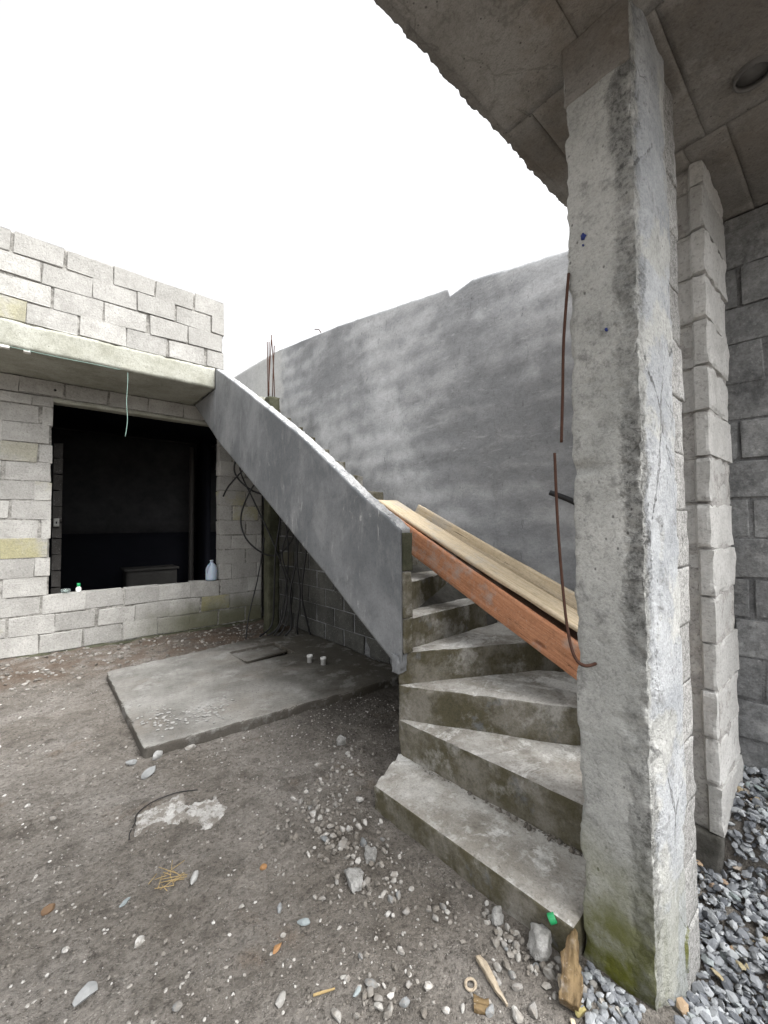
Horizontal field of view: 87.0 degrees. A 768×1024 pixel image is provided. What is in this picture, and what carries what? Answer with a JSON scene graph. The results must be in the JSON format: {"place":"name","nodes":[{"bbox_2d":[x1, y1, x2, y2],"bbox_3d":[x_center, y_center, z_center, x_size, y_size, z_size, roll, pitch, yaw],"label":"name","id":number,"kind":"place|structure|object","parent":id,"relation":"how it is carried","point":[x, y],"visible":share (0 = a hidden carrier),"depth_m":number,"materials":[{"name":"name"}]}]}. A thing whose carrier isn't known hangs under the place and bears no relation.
{"place":"outdoors","nodes":[
{"label":"outdoors","id":0,"kind":"place"},
{"bbox_2d":[61,588,70,592],"bbox_3d":[-3.710,0.918,4.715,0.094,0.044,0.093,1,-2,-40],"label":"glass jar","id":1,"kind":"object","parent":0,"point":[67,590],"visible":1,"depth_m":4.68,"materials":[{"name":"glass"}]},
{"bbox_2d":[0,0,568,376],"label":"sky","id":2,"kind":"structure","parent":0,"point":[297,167],"materials":[{"name":"white"}]},
{"bbox_2d":[0,616,767,1023],"bbox_3d":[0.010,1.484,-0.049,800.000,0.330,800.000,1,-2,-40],"label":"ground","id":3,"kind":"structure","parent":0,"point":[76,720],"depth_m":1.64,"materials":[{"name":"soil"}]},
{"bbox_2d":[41,903,55,915],"bbox_3d":[-1.265,1.497,1.524,0.041,0.030,0.024,0,-2,-24],"label":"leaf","id":4,"kind":"object","parent":3,"relation":"on","point":[48,909],"visible":1,"depth_m":1.52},
{"bbox_2d":[49,816,55,820],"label":"stone","id":5,"kind":"object","parent":3,"relation":"on","point":[52,818],"visible":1,"depth_m":2.00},
{"bbox_2d":[62,946,69,952],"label":"stone","id":6,"kind":"object","parent":3,"relation":"on","point":[65,949],"visible":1,"depth_m":1.38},
{"bbox_2d":[0,682,138,799],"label":"debris","id":7,"kind":"object","parent":3,"relation":"on","point":[52,792],"visible":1,"depth_m":2.79,"materials":[{"name":"stone"}]},
{"bbox_2d":[72,981,97,1006],"bbox_3d":[-0.926,1.495,1.255,0.038,0.025,0.070,14,2,24],"label":"stone","id":8,"kind":"object","parent":3,"relation":"on","point":[88,990],"visible":1,"depth_m":1.25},
{"bbox_2d":[119,897,129,907],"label":"stone","id":9,"kind":"object","parent":3,"relation":"on","point":[124,902],"visible":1,"depth_m":1.56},
{"bbox_2d":[126,759,136,765],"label":"stone","id":10,"kind":"object","parent":3,"relation":"on","point":[132,762],"visible":1,"depth_m":2.48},
{"bbox_2d":[0,226,264,659],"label":"block building","id":11,"kind":"structure","parent":3,"relation":"on","point":[93,499],"depth_m":4.92,"materials":[{"name":"concrete"}]},
{"bbox_2d":[9,346,119,369],"bbox_3d":[-3.140,-1.523,4.032,0.870,0.012,0.011,1,-2,-41],"label":"cord","id":12,"kind":"object","parent":11,"relation":"attached to","point":[64,358],"visible":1,"depth_m":4.01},
{"bbox_2d":[76,583,81,591],"bbox_3d":[-3.612,0.892,4.786,0.056,0.104,0.056,1,-2,-40],"label":"bottle","id":13,"kind":"object","parent":11,"relation":"on","point":[78,588],"visible":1,"depth_m":4.77,"materials":[{"name":"white plastic"}]},
{"bbox_2d":[125,372,127,436],"bbox_3d":[-2.774,-1.162,4.362,0.023,0.708,0.016,1,-2,-40],"label":"cord","id":14,"kind":"object","parent":11,"relation":"hanging from","point":[126,402],"visible":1,"depth_m":4.36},
{"bbox_2d":[120,564,178,587],"bbox_3d":[-4.116,1.330,7.116,0.821,0.727,0.510,1,-2,-40],"label":"storage box","id":15,"kind":"object","parent":11,"relation":"on","point":[148,575],"visible":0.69,"depth_m":6.95,"materials":[{"name":"plastic"}]},
{"bbox_2d":[205,560,216,580],"bbox_3d":[-2.465,0.828,5.775,0.161,0.283,0.154,1,-2,-40],"label":"water jug","id":16,"kind":"object","parent":11,"relation":"on","point":[211,572],"visible":1,"depth_m":5.72,"materials":[{"name":"white plastic"}]},
{"bbox_2d":[233,461,261,494],"bbox_3d":[-1.606,-0.559,5.358,0.824,0.716,0.053,-1,-2,9],"label":"cable","id":17,"kind":"object","parent":11,"relation":"attached to","point":[241,482],"visible":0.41,"depth_m":5.39,"materials":[{"name":"black plastic"}]},
{"bbox_2d":[240,485,293,556],"bbox_3d":[-1.507,-0.072,5.237,0.716,1.294,0.135,0,-2,0],"label":"cable","id":18,"kind":"object","parent":11,"relation":"hanging from","point":[247,540],"visible":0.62,"depth_m":5.21,"materials":[{"name":"black plastic"}]},
{"bbox_2d":[0,622,265,697],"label":"debris","id":19,"kind":"object","parent":3,"relation":"on","point":[62,670],"visible":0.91,"depth_m":4.42,"materials":[{"name":"stone"}]},
{"bbox_2d":[134,935,143,947],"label":"stone","id":20,"kind":"object","parent":3,"relation":"on","point":[139,941],"visible":1,"depth_m":1.41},
{"bbox_2d":[141,765,155,778],"bbox_3d":[-1.371,1.518,2.358,0.050,0.038,0.090,8,18,30],"label":"stone","id":21,"kind":"object","parent":3,"relation":"on","point":[148,772],"visible":1,"depth_m":2.35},
{"bbox_2d":[152,750,162,759],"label":"stone","id":22,"kind":"object","parent":3,"relation":"on","point":[157,754],"visible":1,"depth_m":2.55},
{"bbox_2d":[128,789,197,839],"bbox_3d":[-1.161,1.518,2.074,0.133,0.016,0.387,-1,-2,24],"label":"strand","id":23,"kind":"object","parent":3,"relation":"on","point":[153,801],"visible":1,"depth_m":2.12,"materials":[{"name":"black plastic"}]},
{"bbox_2d":[149,860,186,890],"bbox_3d":[-0.892,1.502,1.672,0.146,0.019,0.130,1,-2,-40],"label":"straw","id":24,"kind":"object","parent":3,"relation":"on","point":[175,879],"visible":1,"depth_m":1.66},
{"bbox_2d":[172,1000,182,1011],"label":"stone","id":25,"kind":"object","parent":3,"relation":"on","point":[177,1005],"visible":1,"depth_m":1.22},
{"bbox_2d":[134,793,226,836],"bbox_3d":[-1.004,1.525,2.043,0.536,0.049,0.379,0,-2,-15],"label":"mortar patch","id":26,"kind":"object","parent":3,"relation":"on","point":[205,813],"visible":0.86,"depth_m":2.03,"materials":[{"name":"concrete"}]},
{"bbox_2d":[185,744,195,750],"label":"stone","id":27,"kind":"object","parent":3,"relation":"on","point":[190,747],"visible":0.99,"depth_m":2.65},
{"bbox_2d":[190,870,198,884],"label":"stone","id":28,"kind":"object","parent":3,"relation":"on","point":[194,877],"visible":1,"depth_m":1.66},
{"bbox_2d":[106,628,398,758],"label":"floor slab","id":29,"kind":"structure","parent":3,"relation":"on","point":[308,672],"depth_m":3.55,"materials":[{"name":"concrete"}]},
{"bbox_2d":[136,695,234,736],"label":"flakes","id":30,"kind":"object","parent":29,"relation":"on","point":[186,712],"visible":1,"depth_m":2.96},
{"bbox_2d":[245,538,264,638],"bbox_3d":[-1.618,0.941,5.079,0.030,1.228,0.297,-2,-2,34],"label":"cable","id":31,"kind":"object","parent":29,"relation":"on","point":[255,589],"visible":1,"depth_m":5.07,"materials":[{"name":"black plastic"}]},
{"bbox_2d":[239,467,287,635],"bbox_3d":[-1.583,0.344,5.211,0.693,2.428,0.151,-1,-2,10],"label":"cable","id":32,"kind":"object","parent":29,"relation":"on","point":[274,547],"visible":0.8,"depth_m":5.21,"materials":[{"name":"black plastic"}]},
{"bbox_2d":[223,470,242,496],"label":"cable","id":33,"kind":"object","parent":32,"relation":"attached to","point":[232,481],"visible":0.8,"depth_m":5.36,"materials":[{"name":"black plastic"}]},
{"bbox_2d":[259,517,280,636],"bbox_3d":[-1.435,0.493,5.143,0.305,2.129,0.088,1,-2,-40],"label":"cable","id":34,"kind":"object","parent":29,"relation":"on","point":[265,632],"visible":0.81,"depth_m":5.14,"materials":[{"name":"black plastic"}]},
{"bbox_2d":[267,524,288,635],"bbox_3d":[-1.352,0.532,5.156,0.276,2.046,0.050,1,-2,-27],"label":"cable","id":35,"kind":"object","parent":29,"relation":"on","point":[286,582],"visible":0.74,"depth_m":5.17,"materials":[{"name":"black plastic"}]},
{"bbox_2d":[277,529,292,635],"bbox_3d":[-1.258,0.570,5.161,0.229,1.966,0.098,1,-2,-26],"label":"cable","id":36,"kind":"object","parent":29,"relation":"on","point":[289,582],"visible":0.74,"depth_m":5.17,"materials":[{"name":"black plastic"}]},
{"bbox_2d":[284,537,296,635],"bbox_3d":[-1.177,0.610,5.135,0.182,1.889,0.053,1,-2,-40],"label":"cable","id":37,"kind":"object","parent":29,"relation":"on","point":[290,608],"visible":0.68,"depth_m":5.12,"materials":[{"name":"black plastic"}]},
{"bbox_2d":[296,539,300,634],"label":"cable","id":38,"kind":"object","parent":29,"relation":"on","point":[299,586],"visible":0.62,"depth_m":5.11,"materials":[{"name":"black plastic"}]},
{"bbox_2d":[301,549,310,634],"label":"cable","id":39,"kind":"object","parent":29,"relation":"on","point":[302,592],"visible":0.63,"depth_m":5.08,"materials":[{"name":"black plastic"}]},
{"bbox_2d":[260,863,266,869],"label":"stone","id":40,"kind":"object","parent":3,"relation":"on","point":[263,866],"visible":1,"depth_m":1.71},
{"bbox_2d":[263,335,279,633],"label":"concrete column","id":41,"kind":"structure","parent":3,"relation":"on","point":[271,518],"depth_m":5.38,"materials":[{"name":"concrete"}]},
{"bbox_2d":[273,942,281,953],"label":"stone","id":42,"kind":"object","parent":3,"relation":"on","point":[276,948],"visible":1,"depth_m":1.38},
{"bbox_2d":[277,902,281,912],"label":"stone","id":43,"kind":"object","parent":3,"relation":"on","point":[279,907],"visible":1,"depth_m":1.53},
{"bbox_2d":[275,990,285,1007],"bbox_3d":[-0.314,1.484,1.232,0.029,0.021,0.039,0,-2,-7],"label":"stone","id":44,"kind":"object","parent":3,"relation":"on","point":[280,1001],"visible":1,"depth_m":1.23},
{"bbox_2d":[0,697,573,1023],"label":"grit","id":45,"kind":"object","parent":3,"relation":"on","point":[206,1015],"visible":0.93,"depth_m":1.56,"materials":[{"name":"stone"}]},
{"bbox_2d":[297,918,309,925],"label":"stone","id":46,"kind":"object","parent":3,"relation":"on","point":[304,922],"visible":1,"depth_m":1.47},
{"bbox_2d":[309,810,316,817],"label":"stone","id":47,"kind":"object","parent":3,"relation":"on","point":[313,814],"visible":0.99,"depth_m":2.01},
{"bbox_2d":[318,895,325,900],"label":"stone","id":48,"kind":"object","parent":3,"relation":"on","point":[321,898],"visible":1,"depth_m":1.57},
{"bbox_2d":[313,987,334,996],"bbox_3d":[-0.185,1.480,1.248,0.067,0.005,0.007,-1,-1,-14],"label":"wood scrap","id":49,"kind":"object","parent":3,"relation":"on","point":[322,992],"visible":1,"depth_m":1.25,"materials":[{"name":"wood"}]},
{"bbox_2d":[321,836,329,841],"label":"stone","id":50,"kind":"object","parent":3,"relation":"on","point":[324,838],"visible":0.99,"depth_m":1.85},
{"bbox_2d":[331,1008,340,1023],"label":"stone","id":51,"kind":"object","parent":3,"relation":"on","point":[335,1013],"visible":1,"depth_m":1.18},
{"bbox_2d":[336,735,345,745],"bbox_3d":[-0.283,1.510,2.676,0.066,0.066,0.062,0,-2,-7],"label":"concrete lump","id":52,"kind":"object","parent":3,"relation":"on","point":[341,740],"visible":1,"depth_m":2.66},
{"bbox_2d":[338,838,346,848],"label":"stone","id":53,"kind":"object","parent":3,"relation":"on","point":[342,843],"visible":1,"depth_m":1.82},
{"bbox_2d":[344,867,363,893],"bbox_3d":[-0.117,1.492,1.650,0.076,0.061,0.115,0,-2,-19],"label":"concrete lump","id":54,"kind":"object","parent":3,"relation":"on","point":[354,876],"visible":1,"depth_m":1.63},
{"bbox_2d":[353,986,360,996],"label":"stone","id":55,"kind":"object","parent":3,"relation":"on","point":[357,991],"visible":1,"depth_m":1.25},
{"bbox_2d":[356,797,363,802],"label":"stone","id":56,"kind":"object","parent":3,"relation":"on","point":[359,799],"visible":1,"depth_m":2.12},
{"bbox_2d":[358,952,362,959],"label":"stone","id":57,"kind":"object","parent":3,"relation":"on","point":[360,955],"visible":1,"depth_m":1.35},
{"bbox_2d":[360,837,366,846],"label":"stone","id":58,"kind":"object","parent":3,"relation":"on","point":[363,842],"visible":0.97,"depth_m":1.83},
{"bbox_2d":[366,985,373,997],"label":"stone","id":59,"kind":"object","parent":3,"relation":"on","point":[370,991],"visible":1,"depth_m":1.24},
{"bbox_2d":[364,845,376,863],"bbox_3d":[-0.058,1.497,1.769,0.058,0.050,0.079,0,-2,-8],"label":"concrete lump","id":60,"kind":"object","parent":3,"relation":"on","point":[370,853],"visible":0.98,"depth_m":1.76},
{"bbox_2d":[364,978,377,988],"bbox_3d":[-0.040,1.480,1.271,0.047,0.019,0.026,0,-13,6],"label":"stone","id":61,"kind":"object","parent":3,"relation":"on","point":[370,982],"visible":1,"depth_m":1.27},
{"bbox_2d":[374,993,382,1002],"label":"stone","id":62,"kind":"object","parent":3,"relation":"on","point":[378,997],"visible":1,"depth_m":1.23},
{"bbox_2d":[374,1002,383,1011],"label":"stone","id":63,"kind":"object","parent":3,"relation":"on","point":[378,1005],"visible":1,"depth_m":1.21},
{"bbox_2d":[387,1002,393,1013],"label":"stone","id":64,"kind":"object","parent":3,"relation":"on","point":[390,1006],"visible":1,"depth_m":1.20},
{"bbox_2d":[195,369,586,955],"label":"staircase","id":65,"kind":"structure","parent":3,"relation":"on","point":[487,706],"depth_m":2.32,"materials":[{"name":"concrete"}]},
{"bbox_2d":[396,515,579,679],"bbox_3d":[0.565,0.462,2.525,0.039,0.174,2.208,8,19,-42],"label":"plank","id":66,"kind":"object","parent":65,"relation":"on","point":[541,635],"visible":0.62,"depth_m":2.37,"materials":[{"name":"wood"}]},
{"bbox_2d":[415,504,576,609],"bbox_3d":[0.841,0.349,2.641,0.037,0.099,1.924,13,14,-43],"label":"plank","id":67,"kind":"object","parent":65,"relation":"on","point":[541,581],"visible":0.51,"depth_m":2.68,"materials":[{"name":"wood"}]},
{"bbox_2d":[416,767,581,855],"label":"crumbs","id":68,"kind":"object","parent":65,"relation":"on","point":[571,849],"visible":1,"depth_m":1.76,"materials":[{"name":"concrete"}]},
{"label":"plank","id":69,"kind":"object","parent":65,"relation":"on","visible":0},
{"bbox_2d":[405,521,577,639],"bbox_3d":[0.750,0.465,2.498,0.206,0.045,1.832,4,22,-41],"label":"plank","id":70,"kind":"object","parent":69,"relation":"on","point":[548,617],"visible":0.14,"depth_m":2.35,"materials":[{"name":"wood"}]},
{"bbox_2d":[379,500,578,631],"bbox_3d":[0.654,0.331,2.611,0.222,0.035,2.139,1,22,-40],"label":"plank","id":71,"kind":"object","parent":70,"relation":"on","point":[543,600],"visible":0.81,"depth_m":2.56,"materials":[{"name":"wood"}]},
{"bbox_2d":[388,895,393,903],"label":"stone","id":72,"kind":"object","parent":3,"relation":"on","point":[390,899],"visible":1,"depth_m":1.56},
{"bbox_2d":[396,890,400,899],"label":"stone","id":73,"kind":"object","parent":3,"relation":"on","point":[398,894],"visible":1,"depth_m":1.57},
{"bbox_2d":[238,734,558,1020],"bbox_3d":[-0.138,1.500,1.818,0.943,0.041,1.792,0,-2,-22],"label":"rubble","id":74,"kind":"object","parent":3,"relation":"on","point":[429,985],"visible":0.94,"depth_m":1.66,"materials":[{"name":"stone"}]},
{"bbox_2d":[558,973,560,988],"bbox_3d":[0.552,1.470,1.261,0.017,0.014,0.063,-1,-15,15],"label":"wood scrap","id":75,"kind":"object","parent":74,"relation":"on","point":[559,975],"visible":0.4,"depth_m":1.27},
{"bbox_2d":[397,946,404,954],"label":"stone","id":76,"kind":"object","parent":3,"relation":"on","point":[400,949],"visible":1,"depth_m":1.37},
{"bbox_2d":[399,996,409,1007],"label":"stone","id":77,"kind":"object","parent":3,"relation":"on","point":[404,1002],"visible":1,"depth_m":1.22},
{"bbox_2d":[402,906,409,914],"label":"stone","id":78,"kind":"object","parent":3,"relation":"on","point":[406,911],"visible":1,"depth_m":1.51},
{"bbox_2d":[405,980,410,988],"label":"stone","id":79,"kind":"object","parent":3,"relation":"on","point":[408,984],"visible":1,"depth_m":1.27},
{"bbox_2d":[432,914,437,921],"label":"stone","id":80,"kind":"object","parent":3,"relation":"on","point":[434,917],"visible":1,"depth_m":1.48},
{"bbox_2d":[440,903,445,909],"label":"stone","id":81,"kind":"object","parent":3,"relation":"on","point":[443,906],"visible":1,"depth_m":1.53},
{"bbox_2d":[441,1006,449,1014],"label":"stone","id":82,"kind":"object","parent":3,"relation":"on","point":[445,1010],"visible":1,"depth_m":1.20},
{"bbox_2d":[460,1003,464,1012],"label":"stone","id":83,"kind":"object","parent":3,"relation":"on","point":[462,1006],"visible":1,"depth_m":1.21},
{"bbox_2d":[464,977,476,991],"bbox_3d":[0.272,1.484,1.271,0.044,0.007,0.039,1,-2,-40],"label":"wood ring","id":84,"kind":"object","parent":3,"relation":"on","point":[467,988],"visible":1,"depth_m":1.27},
{"bbox_2d":[473,993,488,1014],"bbox_3d":[0.293,1.481,1.217,0.046,0.016,0.046,-1,-2,9],"label":"wood scrap","id":85,"kind":"object","parent":3,"relation":"on","point":[481,1005],"visible":1,"depth_m":1.21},
{"bbox_2d":[485,1003,493,1017],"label":"stone","id":86,"kind":"object","parent":3,"relation":"on","point":[489,1012],"visible":1,"depth_m":1.20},
{"bbox_2d":[215,204,767,775],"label":"boundary wall","id":87,"kind":"structure","parent":3,"relation":"on","point":[445,404],"depth_m":3.29,"materials":[{"name":"grey concrete"}]},
{"bbox_2d":[475,954,507,1006],"bbox_3d":[0.342,1.479,1.280,0.026,0.020,0.148,0,-4,-21],"label":"wood scrap","id":88,"kind":"object","parent":3,"relation":"on","point":[482,962],"visible":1,"depth_m":1.28,"materials":[{"name":"wood"}]},
{"bbox_2d":[493,962,501,971],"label":"stone","id":89,"kind":"object","parent":3,"relation":"on","point":[497,967],"visible":1,"depth_m":1.31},
{"bbox_2d":[492,905,503,926],"bbox_3d":[0.414,1.481,1.482,0.052,0.060,0.038,0,-2,-23],"label":"concrete lump","id":90,"kind":"object","parent":3,"relation":"on","point":[497,917],"visible":1,"depth_m":1.47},
{"bbox_2d":[496,977,501,986],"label":"stone","id":91,"kind":"object","parent":3,"relation":"on","point":[498,980],"visible":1,"depth_m":1.27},
{"bbox_2d":[497,926,502,935],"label":"stone","id":92,"kind":"object","parent":3,"relation":"on","point":[500,930],"visible":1,"depth_m":1.44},
{"bbox_2d":[501,940,506,947],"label":"stone","id":93,"kind":"object","parent":3,"relation":"on","point":[504,944],"visible":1,"depth_m":1.39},
{"bbox_2d":[505,923,509,931],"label":"stone","id":94,"kind":"object","parent":3,"relation":"on","point":[507,927],"visible":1,"depth_m":1.45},
{"bbox_2d":[508,970,515,979],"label":"stone","id":95,"kind":"object","parent":3,"relation":"on","point":[512,974],"visible":1,"depth_m":1.29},
{"bbox_2d":[512,940,519,950],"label":"stone","id":96,"kind":"object","parent":3,"relation":"on","point":[515,944],"visible":1,"depth_m":1.38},
{"bbox_2d":[512,930,519,936],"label":"stone","id":97,"kind":"object","parent":3,"relation":"on","point":[516,933],"visible":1,"depth_m":1.42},
{"bbox_2d":[511,982,522,991],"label":"stone","id":98,"kind":"object","parent":3,"relation":"on","point":[517,987],"visible":1,"depth_m":1.25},
{"bbox_2d":[512,1005,523,1023],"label":"stone","id":99,"kind":"object","parent":3,"relation":"on","point":[518,1017],"visible":1,"depth_m":1.18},
{"bbox_2d":[515,952,520,961],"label":"stone","id":100,"kind":"object","parent":3,"relation":"on","point":[518,957],"visible":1,"depth_m":1.35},
{"bbox_2d":[528,1001,537,1018],"bbox_3d":[0.443,1.474,1.198,0.029,0.025,0.035,1,-2,-34],"label":"stone","id":101,"kind":"object","parent":3,"relation":"on","point":[532,1009],"visible":1,"depth_m":1.19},
{"bbox_2d":[528,922,551,961],"bbox_3d":[0.532,1.461,1.375,0.078,0.089,0.124,-1,-2,27],"label":"concrete lump","id":102,"kind":"object","parent":3,"relation":"on","point":[540,942],"visible":0.98,"depth_m":1.35,"materials":[{"name":"concrete"}]},
{"bbox_2d":[547,912,556,924],"bbox_3d":[0.576,1.391,1.385,0.024,0.032,0.032,-26,-24,5],"label":"bottle cap","id":103,"kind":"object","parent":102,"relation":"on","point":[551,918],"visible":1,"depth_m":1.37,"materials":[{"name":"green plastic"}]},
{"bbox_2d":[543,965,555,979],"bbox_3d":[0.535,1.484,1.304,0.039,0.030,0.030,-2,-3,42],"label":"stone","id":104,"kind":"object","parent":3,"relation":"on","point":[549,973],"visible":1,"depth_m":1.30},
{"bbox_2d":[552,991,557,999],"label":"stone","id":105,"kind":"object","parent":3,"relation":"on","point":[554,995],"visible":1,"depth_m":1.24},
{"bbox_2d":[554,956,560,963],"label":"stone","id":106,"kind":"object","parent":3,"relation":"on","point":[557,959],"visible":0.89,"depth_m":1.33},
{"bbox_2d":[558,928,583,1011],"bbox_3d":[0.591,1.429,1.272,0.069,0.048,0.186,-1,19,28],"label":"wood scrap","id":107,"kind":"object","parent":3,"relation":"on","point":[570,993],"visible":1,"depth_m":1.24,"materials":[{"name":"wood"}]},
{"bbox_2d":[575,1004,585,1017],"bbox_3d":[0.578,1.472,1.193,0.039,0.020,0.026,-3,-7,-40],"label":"stone","id":108,"kind":"object","parent":3,"relation":"on","point":[581,1012],"visible":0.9,"depth_m":1.19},
{"bbox_2d":[583,984,587,992],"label":"stone","id":109,"kind":"object","parent":3,"relation":"on","point":[585,988],"visible":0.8,"depth_m":1.25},
{"bbox_2d":[589,979,597,988],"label":"stone","id":110,"kind":"object","parent":3,"relation":"on","point":[594,983],"visible":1,"depth_m":1.26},
{"bbox_2d":[598,998,604,1003],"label":"stone","id":111,"kind":"object","parent":3,"relation":"on","point":[600,1000],"visible":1,"depth_m":1.22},
{"bbox_2d":[615,1006,624,1017],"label":"stone","id":112,"kind":"object","parent":3,"relation":"on","point":[618,1010],"visible":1,"depth_m":1.19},
{"bbox_2d":[553,0,700,1010],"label":"concrete pillar","id":113,"kind":"structure","parent":3,"relation":"on","point":[638,827],"depth_m":1.32,"materials":[{"name":"concrete"}]},
{"bbox_2d":[374,0,767,221],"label":"porch roof","id":114,"kind":"structure","parent":113,"relation":"on","point":[497,64],"depth_m":1.52,"materials":[{"name":"concrete"}]},
{"bbox_2d":[676,160,743,873],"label":"block pier","id":115,"kind":"structure","parent":3,"relation":"on","point":[718,765],"depth_m":1.89,"materials":[{"name":"concrete"}]},
{"bbox_2d":[580,960,645,1023],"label":"spilled gravel","id":116,"kind":"structure","parent":0,"point":[623,1000],"depth_m":1.21,"materials":[{"name":"gravel"}]},
{"bbox_2d":[632,765,767,1023],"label":"gravel","id":117,"kind":"structure","parent":0,"point":[693,1004],"depth_m":1.56,"materials":[{"name":"gravel"}]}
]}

